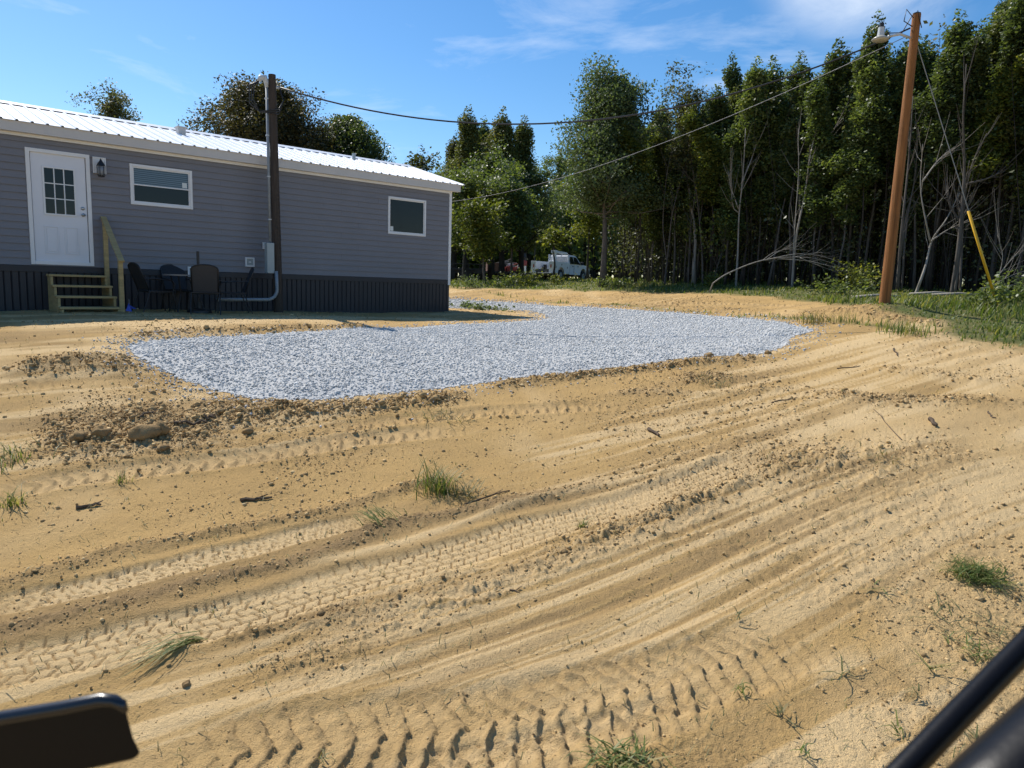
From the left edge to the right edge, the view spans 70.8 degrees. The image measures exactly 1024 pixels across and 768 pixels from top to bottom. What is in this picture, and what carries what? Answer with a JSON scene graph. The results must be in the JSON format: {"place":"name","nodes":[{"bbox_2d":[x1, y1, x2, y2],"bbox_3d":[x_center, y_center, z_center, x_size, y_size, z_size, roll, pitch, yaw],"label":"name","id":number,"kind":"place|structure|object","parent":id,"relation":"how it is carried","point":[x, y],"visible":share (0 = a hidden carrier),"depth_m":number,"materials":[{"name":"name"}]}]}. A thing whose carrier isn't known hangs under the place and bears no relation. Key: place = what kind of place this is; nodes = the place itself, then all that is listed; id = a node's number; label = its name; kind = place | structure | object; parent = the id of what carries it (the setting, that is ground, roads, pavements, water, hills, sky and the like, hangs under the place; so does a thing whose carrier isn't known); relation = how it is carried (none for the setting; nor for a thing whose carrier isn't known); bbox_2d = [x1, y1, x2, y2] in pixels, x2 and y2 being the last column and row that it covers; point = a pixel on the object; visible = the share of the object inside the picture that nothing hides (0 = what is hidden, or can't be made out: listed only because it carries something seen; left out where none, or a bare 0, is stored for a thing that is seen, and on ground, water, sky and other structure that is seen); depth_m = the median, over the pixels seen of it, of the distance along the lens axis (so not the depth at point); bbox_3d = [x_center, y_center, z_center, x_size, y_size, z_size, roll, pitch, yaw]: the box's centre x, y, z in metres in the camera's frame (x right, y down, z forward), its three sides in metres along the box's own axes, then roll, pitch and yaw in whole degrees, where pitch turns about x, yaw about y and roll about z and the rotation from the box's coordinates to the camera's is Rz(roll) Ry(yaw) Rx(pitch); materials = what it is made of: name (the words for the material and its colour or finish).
{"place":"outdoors","nodes":[
{"label":"outdoors","id":0,"kind":"place"},
{"bbox_2d":[0,692,138,767],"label":"truck mirror","id":1,"kind":"object","parent":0,"point":[91,731],"visible":1,"depth_m":0.62,"materials":[{"name":"black plastic"}]},
{"bbox_2d":[73,296,851,427],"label":"gravel driveway","id":2,"kind":"structure","parent":0,"point":[248,351],"depth_m":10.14,"materials":[{"name":"grey gravel"}]},
{"bbox_2d":[0,0,1005,283],"label":"sky","id":3,"kind":"structure","parent":0,"point":[430,59],"materials":[{"name":"blue"}]},
{"bbox_2d":[0,275,1023,767],"bbox_3d":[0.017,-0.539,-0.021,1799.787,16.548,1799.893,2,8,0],"label":"ground","id":4,"kind":"structure","parent":0,"point":[670,635],"depth_m":5.11,"materials":[{"name":"beige sand"}]},
{"bbox_2d":[46,216,124,312],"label":"wooden steps","id":5,"kind":"structure","parent":4,"relation":"on","point":[108,300],"depth_m":13.12,"materials":[{"name":"brown wood"}]},
{"bbox_2d":[65,77,143,120],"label":"tree","id":6,"kind":"object","parent":4,"relation":"on","point":[111,106],"visible":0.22,"depth_m":39.76,"materials":[{"name":"green plant"}]},
{"bbox_2d":[128,424,161,440],"bbox_3d":[-3.524,0.482,6.883,0.252,0.210,0.294,8,10,39],"label":"soil clod","id":7,"kind":"object","parent":4,"relation":"on","point":[139,432],"visible":0.87,"depth_m":6.80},
{"bbox_2d":[127,262,177,311],"bbox_3d":[-6.755,-1.807,13.522,0.544,0.929,0.722,8,10,39],"label":"patio chair","id":8,"kind":"object","parent":4,"relation":"on","point":[136,273],"visible":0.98,"depth_m":13.35,"materials":[{"name":"fabric"}]},
{"bbox_2d":[102,631,204,679],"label":"cut grass","id":9,"kind":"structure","parent":4,"relation":"on","point":[186,641],"depth_m":3.86,"materials":[{"name":"green plant"}]},
{"bbox_2d":[160,264,197,310],"bbox_3d":[-6.683,-1.938,14.476,0.722,0.929,0.544,9,11,42],"label":"patio chair","id":10,"kind":"object","parent":4,"relation":"on","point":[168,269],"visible":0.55,"depth_m":14.59,"materials":[{"name":"fabric"}]},
{"bbox_2d":[189,264,220,314],"bbox_3d":[-5.715,-1.765,13.426,0.544,0.929,0.722,-1,8,-22],"label":"patio chair","id":11,"kind":"object","parent":4,"relation":"on","point":[204,279],"visible":1,"depth_m":13.18,"materials":[{"name":"brown fabric"}]},
{"bbox_2d":[0,100,464,312],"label":"mobile home","id":12,"kind":"object","parent":4,"relation":"on","point":[362,235],"visible":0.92,"depth_m":15.05,"materials":[{"name":"plastic"}]},
{"bbox_2d":[24,147,93,265],"bbox_3d":[-8.298,-3.224,13.238,1.010,2.050,0.115,-5,11,-41],"label":"door","id":13,"kind":"structure","parent":12,"relation":"in","point":[57,186],"depth_m":13.23,"materials":[{"name":"white metal"}]},
{"bbox_2d":[129,163,192,209],"bbox_3d":[-6.975,-3.919,14.340,1.160,0.770,0.062,-5,11,-41],"label":"window","id":14,"kind":"structure","parent":12,"relation":"in","point":[149,185],"depth_m":14.33,"materials":[{"name":"white glass"}]},
{"bbox_2d":[387,196,425,236],"bbox_3d":[-2.655,-4.222,18.191,1.130,0.910,0.062,-5,11,-41],"label":"window","id":15,"kind":"structure","parent":12,"relation":"in","point":[406,216],"depth_m":18.18,"materials":[{"name":"white glass"}]},
{"bbox_2d":[215,267,253,313],"bbox_3d":[-5.540,-1.881,14.396,0.722,0.929,0.544,-2,9,-27],"label":"patio chair","id":16,"kind":"object","parent":4,"relation":"on","point":[248,279],"visible":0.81,"depth_m":14.31,"materials":[{"name":"plastic"}]},
{"bbox_2d":[218,74,283,312],"bbox_3d":[-5.449,-3.839,14.966,1.515,5.189,0.300,-5,11,-42],"label":"utility pole","id":17,"kind":"object","parent":4,"relation":"on","point":[273,261],"visible":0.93,"depth_m":15.26,"materials":[{"name":"wood"}]},
{"bbox_2d":[176,69,343,153],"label":"oak tree","id":18,"kind":"object","parent":4,"relation":"on","point":[245,119],"visible":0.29,"depth_m":42.37,"materials":[{"name":"green plant"}]},
{"bbox_2d":[308,113,396,162],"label":"oak tree","id":19,"kind":"object","parent":4,"relation":"on","point":[352,132],"visible":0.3,"depth_m":45.29,"materials":[{"name":"green plant"}]},
{"bbox_2d":[402,144,443,173],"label":"tree","id":20,"kind":"object","parent":4,"relation":"on","point":[422,164],"visible":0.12,"depth_m":49.10,"materials":[{"name":"green plant"}]},
{"bbox_2d":[393,454,481,500],"bbox_3d":[-0.578,0.798,6.240,0.755,0.322,0.657,3,8,11],"label":"grass tuft","id":21,"kind":"object","parent":4,"relation":"on","point":[438,486],"visible":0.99,"depth_m":6.18,"materials":[{"name":"green plant"}]},
{"bbox_2d":[433,130,461,279],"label":"sweetgum tree","id":22,"kind":"object","parent":4,"relation":"on","point":[450,148],"visible":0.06,"depth_m":45.31,"materials":[{"name":"green plant"}]},
{"bbox_2d":[429,104,485,267],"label":"sweetgum tree","id":23,"kind":"object","parent":4,"relation":"on","point":[469,136],"visible":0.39,"depth_m":41.97,"materials":[{"name":"green plant"}]},
{"bbox_2d":[448,165,495,281],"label":"maple tree","id":24,"kind":"object","parent":4,"relation":"on","point":[463,176],"visible":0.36,"depth_m":36.70,"materials":[{"name":"green plant"}]},
{"bbox_2d":[451,189,514,282],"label":"maple tree","id":25,"kind":"object","parent":4,"relation":"on","point":[478,234],"visible":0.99,"depth_m":32.83,"materials":[{"name":"green plant"}]},
{"bbox_2d":[435,138,578,278],"bbox_3d":[-0.988,-9.344,39.631,7.223,7.438,7.084,9,10,40],"label":"sweetgum tree","id":26,"kind":"object","parent":4,"relation":"on","point":[496,163],"visible":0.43,"depth_m":38.55,"materials":[{"name":"green plant"}]},
{"bbox_2d":[479,171,543,278],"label":"maple tree","id":27,"kind":"object","parent":4,"relation":"on","point":[514,220],"visible":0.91,"depth_m":35.79,"materials":[{"name":"green plant"}]},
{"bbox_2d":[0,287,1023,767],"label":"soil crumbs","id":28,"kind":"object","parent":4,"relation":"on","point":[226,411],"visible":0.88,"depth_m":6.86,"materials":[{"name":"brown soil"}]},
{"bbox_2d":[0,309,1023,767],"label":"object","id":29,"kind":"object","parent":4,"relation":"on","point":[474,579],"depth_m":4.75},
{"bbox_2d":[459,106,570,279],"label":"sweetgum tree","id":30,"kind":"object","parent":4,"relation":"on","point":[500,132],"visible":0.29,"depth_m":42.35,"materials":[{"name":"green plant"}]},
{"bbox_2d":[511,114,559,279],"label":"sweetgum tree","id":31,"kind":"object","parent":4,"relation":"on","point":[524,142],"visible":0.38,"depth_m":43.24,"materials":[{"name":"green plant"}]},
{"bbox_2d":[535,218,572,281],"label":"sapling","id":32,"kind":"object","parent":4,"relation":"on","point":[552,237],"visible":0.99,"depth_m":32.30,"materials":[{"name":"green plant"}]},
{"bbox_2d":[535,153,577,249],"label":"maple tree","id":33,"kind":"object","parent":4,"relation":"on","point":[552,165],"visible":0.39,"depth_m":63.69,"materials":[{"name":"green plant"}]},
{"bbox_2d":[530,250,589,278],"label":"service truck","id":34,"kind":"object","parent":4,"relation":"on","point":[568,265],"visible":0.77,"depth_m":53.64,"materials":[{"name":"white paint"}]},
{"bbox_2d":[555,157,609,279],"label":"maple tree","id":35,"kind":"object","parent":4,"relation":"on","point":[591,224],"visible":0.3,"depth_m":34.96,"materials":[{"name":"green plant"}]},
{"bbox_2d":[546,50,687,286],"bbox_3d":[3.657,-7.830,26.918,5.033,8.421,5.594,-6,11,-45],"label":"willow oak tree","id":36,"kind":"object","parent":4,"relation":"on","point":[607,96],"visible":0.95,"depth_m":26.02,"materials":[{"name":"green plant"}]},
{"bbox_2d":[567,730,689,767],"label":"grass tuft","id":37,"kind":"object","parent":4,"relation":"on","point":[619,751],"depth_m":3.21,"materials":[{"name":"green plant"}]},
{"bbox_2d":[613,120,656,284],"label":"forest tree","id":38,"kind":"object","parent":4,"relation":"on","point":[627,138],"visible":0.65,"depth_m":25.92,"materials":[{"name":"green plant"}]},
{"bbox_2d":[638,98,673,281],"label":"forest tree","id":39,"kind":"object","parent":4,"relation":"on","point":[656,124],"visible":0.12,"depth_m":27.61,"materials":[{"name":"green plant"}]},
{"bbox_2d":[641,133,672,282],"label":"forest tree","id":40,"kind":"object","parent":4,"relation":"on","point":[653,224],"visible":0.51,"depth_m":27.59,"materials":[{"name":"green plant"}]},
{"bbox_2d":[647,127,678,266],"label":"forest tree","id":41,"kind":"object","parent":4,"relation":"on","point":[656,141],"visible":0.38,"depth_m":27.07,"materials":[{"name":"green plant"}]},
{"bbox_2d":[657,133,684,284],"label":"sapling","id":42,"kind":"object","parent":4,"relation":"on","point":[666,256],"visible":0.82,"depth_m":26.23,"materials":[{"name":"grey plant"}]},
{"bbox_2d":[663,103,706,282],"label":"forest tree","id":43,"kind":"object","parent":4,"relation":"on","point":[674,180],"visible":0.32,"depth_m":26.36,"materials":[{"name":"green plant"}]},
{"bbox_2d":[646,58,724,283],"bbox_3d":[6.331,-7.745,26.625,3.096,8.152,3.453,2,8,0],"label":"mimosa tree","id":44,"kind":"object","parent":4,"relation":"on","point":[684,98],"visible":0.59,"depth_m":26.00,"materials":[{"name":"green plant"}]},
{"bbox_2d":[669,148,708,282],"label":"forest tree","id":45,"kind":"object","parent":4,"relation":"on","point":[691,237],"visible":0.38,"depth_m":26.24,"materials":[{"name":"green plant"}]},
{"bbox_2d":[668,159,709,282],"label":"forest tree","id":46,"kind":"object","parent":4,"relation":"on","point":[691,177],"visible":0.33,"depth_m":26.28,"materials":[{"name":"green plant"}]},
{"bbox_2d":[673,159,711,284],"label":"sapling","id":47,"kind":"object","parent":4,"relation":"on","point":[695,187],"visible":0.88,"depth_m":25.42,"materials":[{"name":"grey plant"}]},
{"bbox_2d":[680,102,725,280],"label":"forest tree","id":48,"kind":"object","parent":4,"relation":"on","point":[704,143],"visible":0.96,"depth_m":24.58,"materials":[{"name":"green plant"}]},
{"bbox_2d":[683,205,742,286],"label":"sapling","id":49,"kind":"object","parent":4,"relation":"on","point":[713,235],"visible":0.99,"depth_m":24.21,"materials":[{"name":"green plant"}]},
{"bbox_2d":[705,83,740,282],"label":"forest tree","id":50,"kind":"object","parent":4,"relation":"on","point":[717,110],"visible":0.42,"depth_m":25.17,"materials":[{"name":"green plant"}]},
{"bbox_2d":[705,123,758,285],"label":"forest tree","id":51,"kind":"object","parent":4,"relation":"on","point":[736,160],"visible":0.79,"depth_m":24.34,"materials":[{"name":"green plant"}]},
{"bbox_2d":[721,50,743,277],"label":"forest tree","id":52,"kind":"object","parent":4,"relation":"on","point":[732,76],"visible":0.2,"depth_m":28.88,"materials":[{"name":"green plant"}]},
{"bbox_2d":[451,146,1017,284],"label":"woods","id":53,"kind":"object","parent":4,"relation":"on","point":[576,250],"depth_m":66.49,"materials":[{"name":"green plant"}]},
{"bbox_2d":[720,104,768,286],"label":"sapling","id":54,"kind":"object","parent":4,"relation":"on","point":[738,207],"visible":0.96,"depth_m":23.96,"materials":[{"name":"grey plant"}]},
{"bbox_2d":[718,56,778,285],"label":"forest tree","id":55,"kind":"object","parent":4,"relation":"on","point":[752,117],"visible":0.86,"depth_m":23.84,"materials":[{"name":"green plant"}]},
{"bbox_2d":[736,55,784,283],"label":"forest tree","id":56,"kind":"object","parent":4,"relation":"on","point":[764,150],"visible":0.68,"depth_m":24.29,"materials":[{"name":"green plant"}]},
{"bbox_2d":[758,93,804,285],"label":"forest tree","id":57,"kind":"object","parent":4,"relation":"on","point":[781,116],"visible":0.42,"depth_m":24.17,"materials":[{"name":"green plant"}]},
{"bbox_2d":[709,231,865,292],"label":"fallen sapling","id":58,"kind":"object","parent":4,"relation":"on","point":[781,257],"visible":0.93,"depth_m":21.85,"materials":[{"name":"grey plant"}]},
{"bbox_2d":[758,97,817,285],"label":"forest tree","id":59,"kind":"object","parent":4,"relation":"on","point":[778,179],"visible":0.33,"depth_m":23.84,"materials":[{"name":"green plant"}]},
{"bbox_2d":[771,67,816,285],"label":"forest tree","id":60,"kind":"object","parent":4,"relation":"on","point":[797,114],"visible":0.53,"depth_m":23.39,"materials":[{"name":"green plant"}]},
{"bbox_2d":[779,50,811,251],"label":"forest tree","id":61,"kind":"object","parent":4,"relation":"on","point":[798,68],"visible":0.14,"depth_m":23.95,"materials":[{"name":"green plant"}]},
{"bbox_2d":[580,14,1023,291],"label":"undergrowth","id":62,"kind":"object","parent":4,"relation":"on","point":[977,225],"depth_m":23.83,"materials":[{"name":"green plant"}]},
{"bbox_2d":[777,91,855,287],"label":"sapling","id":63,"kind":"object","parent":4,"relation":"on","point":[795,243],"visible":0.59,"depth_m":22.48,"materials":[{"name":"grey plant"}]},
{"bbox_2d":[794,72,843,286],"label":"forest tree","id":64,"kind":"object","parent":4,"relation":"on","point":[817,109],"visible":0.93,"depth_m":22.16,"materials":[{"name":"green plant"}]},
{"bbox_2d":[803,75,847,284],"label":"forest tree","id":65,"kind":"object","parent":4,"relation":"on","point":[827,186],"visible":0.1,"depth_m":23.52,"materials":[{"name":"green plant"}]},
{"bbox_2d":[805,36,850,286],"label":"forest tree","id":66,"kind":"object","parent":4,"relation":"on","point":[832,80],"visible":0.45,"depth_m":22.62,"materials":[{"name":"green plant"}]},
{"bbox_2d":[794,273,880,294],"bbox_3d":[8.805,-2.684,19.695,1.809,0.710,1.805,0,8,-10],"label":"shrub","id":67,"kind":"object","parent":4,"relation":"on","point":[823,287],"visible":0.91,"depth_m":19.59,"materials":[{"name":"green plant"}]},
{"bbox_2d":[819,50,887,284],"bbox_3d":[10.186,-6.284,21.611,1.618,6.936,1.625,8,10,36],"label":"forest tree","id":68,"kind":"object","parent":4,"relation":"on","point":[871,76],"visible":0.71,"depth_m":21.36,"materials":[{"name":"green plant"}]},
{"bbox_2d":[831,257,882,290],"bbox_3d":[10.076,-3.163,20.811,1.445,1.062,1.971,2,8,0],"label":"shrub","id":69,"kind":"object","parent":4,"relation":"on","point":[853,272],"visible":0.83,"depth_m":20.80,"materials":[{"name":"green plant"}]},
{"bbox_2d":[831,9,889,284],"bbox_3d":[10.760,-7.077,22.309,1.678,8.242,1.641,-3,9,-31],"label":"forest tree","id":70,"kind":"object","parent":4,"relation":"on","point":[872,29],"visible":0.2,"depth_m":21.76,"materials":[{"name":"green plant"}]},
{"bbox_2d":[834,80,895,273],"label":"forest tree","id":71,"kind":"object","parent":4,"relation":"on","point":[876,110],"visible":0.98,"depth_m":20.84,"materials":[{"name":"green plant"}]},
{"bbox_2d":[848,38,897,288],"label":"forest tree","id":72,"kind":"object","parent":4,"relation":"on","point":[858,64],"visible":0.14,"depth_m":21.38,"materials":[{"name":"green plant"}]},
{"bbox_2d":[866,52,922,289],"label":"forest tree","id":73,"kind":"object","parent":4,"relation":"on","point":[894,101],"visible":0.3,"depth_m":20.89,"materials":[{"name":"green plant"}]},
{"bbox_2d":[871,9,921,303],"bbox_3d":[7.425,-4.310,14.405,1.121,6.092,0.351,-1,8,-19],"label":"utility pole","id":74,"kind":"object","parent":4,"relation":"on","point":[892,231],"visible":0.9,"depth_m":14.44,"materials":[{"name":"brown wood"}]},
{"bbox_2d":[281,27,910,124],"bbox_3d":[1.460,-6.288,14.694,12.710,1.976,0.031,2,8,4],"label":"service cable","id":75,"kind":"object","parent":74,"relation":"attached to","point":[591,119],"visible":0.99,"depth_m":14.79,"materials":[{"name":"black rubber"}]},
{"bbox_2d":[918,47,997,309],"bbox_3d":[9.147,-4.161,14.757,2.688,5.411,0.052,0,8,-10],"label":"guy wire","id":76,"kind":"object","parent":74,"relation":"attached to","point":[980,249],"visible":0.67,"depth_m":14.93,"materials":[{"name":"metal"}]},
{"bbox_2d":[881,44,937,291],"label":"forest tree","id":77,"kind":"object","parent":4,"relation":"on","point":[897,65],"visible":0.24,"depth_m":20.81,"materials":[{"name":"green plant"}]},
{"bbox_2d":[876,315,942,337],"bbox_3d":[6.691,-1.010,12.301,1.167,0.438,1.348,-4,10,-38],"label":"grass tuft","id":78,"kind":"object","parent":4,"relation":"on","point":[901,329],"visible":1,"depth_m":12.20,"materials":[{"name":"green plant"}]},
{"bbox_2d":[881,90,938,288],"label":"forest tree","id":79,"kind":"object","parent":4,"relation":"on","point":[919,215],"visible":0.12,"depth_m":21.23,"materials":[{"name":"green plant"}]},
{"bbox_2d":[886,33,934,287],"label":"forest tree","id":80,"kind":"object","parent":4,"relation":"on","point":[924,56],"visible":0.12,"depth_m":21.12,"materials":[{"name":"green plant"}]},
{"bbox_2d":[888,97,935,291],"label":"sapling","id":81,"kind":"object","parent":4,"relation":"on","point":[902,229],"visible":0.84,"depth_m":19.91,"materials":[{"name":"grey plant"}]},
{"bbox_2d":[882,61,942,290],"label":"forest tree","id":82,"kind":"object","parent":4,"relation":"on","point":[910,176],"visible":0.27,"depth_m":20.67,"materials":[{"name":"green plant"}]},
{"bbox_2d":[909,32,978,291],"bbox_3d":[11.739,-6.034,19.976,1.749,7.040,1.908,-4,10,-35],"label":"forest tree","id":83,"kind":"object","parent":4,"relation":"on","point":[947,70],"visible":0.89,"depth_m":19.53,"materials":[{"name":"green plant"}]},
{"bbox_2d":[925,9,981,290],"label":"forest tree","id":84,"kind":"object","parent":4,"relation":"on","point":[958,27],"visible":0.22,"depth_m":19.53,"materials":[{"name":"green plant"}]},
{"bbox_2d":[917,18,992,290],"bbox_3d":[12.388,-6.140,20.059,1.593,7.187,1.826,-1,8,-20],"label":"forest tree","id":85,"kind":"object","parent":4,"relation":"on","point":[982,50],"visible":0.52,"depth_m":19.39,"materials":[{"name":"green plant"}]},
{"bbox_2d":[915,114,1008,291],"bbox_3d":[11.611,-4.708,18.989,2.244,4.848,1.499,3,8,8],"label":"sapling","id":86,"kind":"object","parent":4,"relation":"on","point":[927,257],"visible":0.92,"depth_m":19.08,"materials":[{"name":"grey plant"}]},
{"bbox_2d":[903,588,1023,663],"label":"grass tuft","id":87,"kind":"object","parent":4,"relation":"on","point":[994,627],"depth_m":4.40,"materials":[{"name":"green plant"}]},
{"bbox_2d":[905,33,1023,292],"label":"tree","id":88,"kind":"object","parent":4,"relation":"on","point":[957,271],"visible":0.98,"depth_m":18.67,"materials":[{"name":"grey plant"}]},
{"bbox_2d":[921,552,1021,594],"bbox_3d":[3.222,1.306,4.971,0.654,0.131,0.635,2,8,0],"label":"grass tuft","id":89,"kind":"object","parent":4,"relation":"on","point":[976,570],"depth_m":4.97,"materials":[{"name":"green plant"}]},
{"bbox_2d":[952,52,1023,206],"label":"forest tree","id":90,"kind":"object","parent":4,"relation":"on","point":[1003,90],"visible":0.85,"depth_m":18.96,"materials":[{"name":"green plant"}]},
{"bbox_2d":[967,0,1011,291],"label":"forest tree","id":91,"kind":"object","parent":4,"relation":"on","point":[994,35],"visible":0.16,"depth_m":20.06,"materials":[{"name":"green plant"}]},
{"bbox_2d":[958,281,1023,308],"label":"weed","id":92,"kind":"object","parent":4,"relation":"on","point":[981,296],"visible":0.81,"depth_m":15.23,"materials":[{"name":"green plant"}]},
{"bbox_2d":[976,44,1008,279],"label":"forest tree","id":93,"kind":"object","parent":4,"relation":"on","point":[993,72],"visible":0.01,"depth_m":20.16,"materials":[{"name":"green plant"}]},
{"bbox_2d":[965,58,1023,292],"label":"forest tree","id":94,"kind":"object","parent":4,"relation":"on","point":[1010,134],"visible":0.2,"depth_m":19.22,"materials":[{"name":"green plant"}]},
{"bbox_2d":[979,266,1023,304],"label":"weed","id":95,"kind":"object","parent":4,"relation":"on","point":[1020,289],"visible":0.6,"depth_m":16.19,"materials":[{"name":"green plant"}]},
{"bbox_2d":[981,44,1023,289],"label":"forest tree","id":96,"kind":"object","parent":4,"relation":"on","point":[998,206],"visible":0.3,"depth_m":19.35,"materials":[{"name":"green plant"}]},
{"bbox_2d":[995,0,1023,288],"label":"forest tree","id":97,"kind":"object","parent":4,"relation":"on","point":[1015,26],"visible":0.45,"depth_m":18.89,"materials":[{"name":"green plant"}]},
{"bbox_2d":[996,120,1023,284],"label":"forest tree","id":98,"kind":"object","parent":4,"relation":"on","point":[1020,178],"visible":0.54,"depth_m":19.36,"materials":[{"name":"green plant"}]},
{"bbox_2d":[1011,82,1023,289],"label":"forest tree","id":99,"kind":"object","parent":4,"relation":"on","point":[1021,142],"visible":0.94,"depth_m":18.86,"materials":[{"name":"green plant"}]},
{"bbox_2d":[450,276,1023,348],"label":"grass","id":100,"kind":"structure","parent":0,"point":[933,303],"depth_m":17.53,"materials":[{"name":"green plant"}]},
{"bbox_2d":[946,696,1023,767],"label":"windscreen pillar","id":101,"kind":"structure","parent":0,"point":[998,742],"depth_m":0.48,"materials":[{"name":"black plastic"}]},
{"bbox_2d":[884,627,1023,767],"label":"wiper arm","id":102,"kind":"object","parent":101,"relation":"attached to","point":[949,724],"visible":1,"depth_m":0.57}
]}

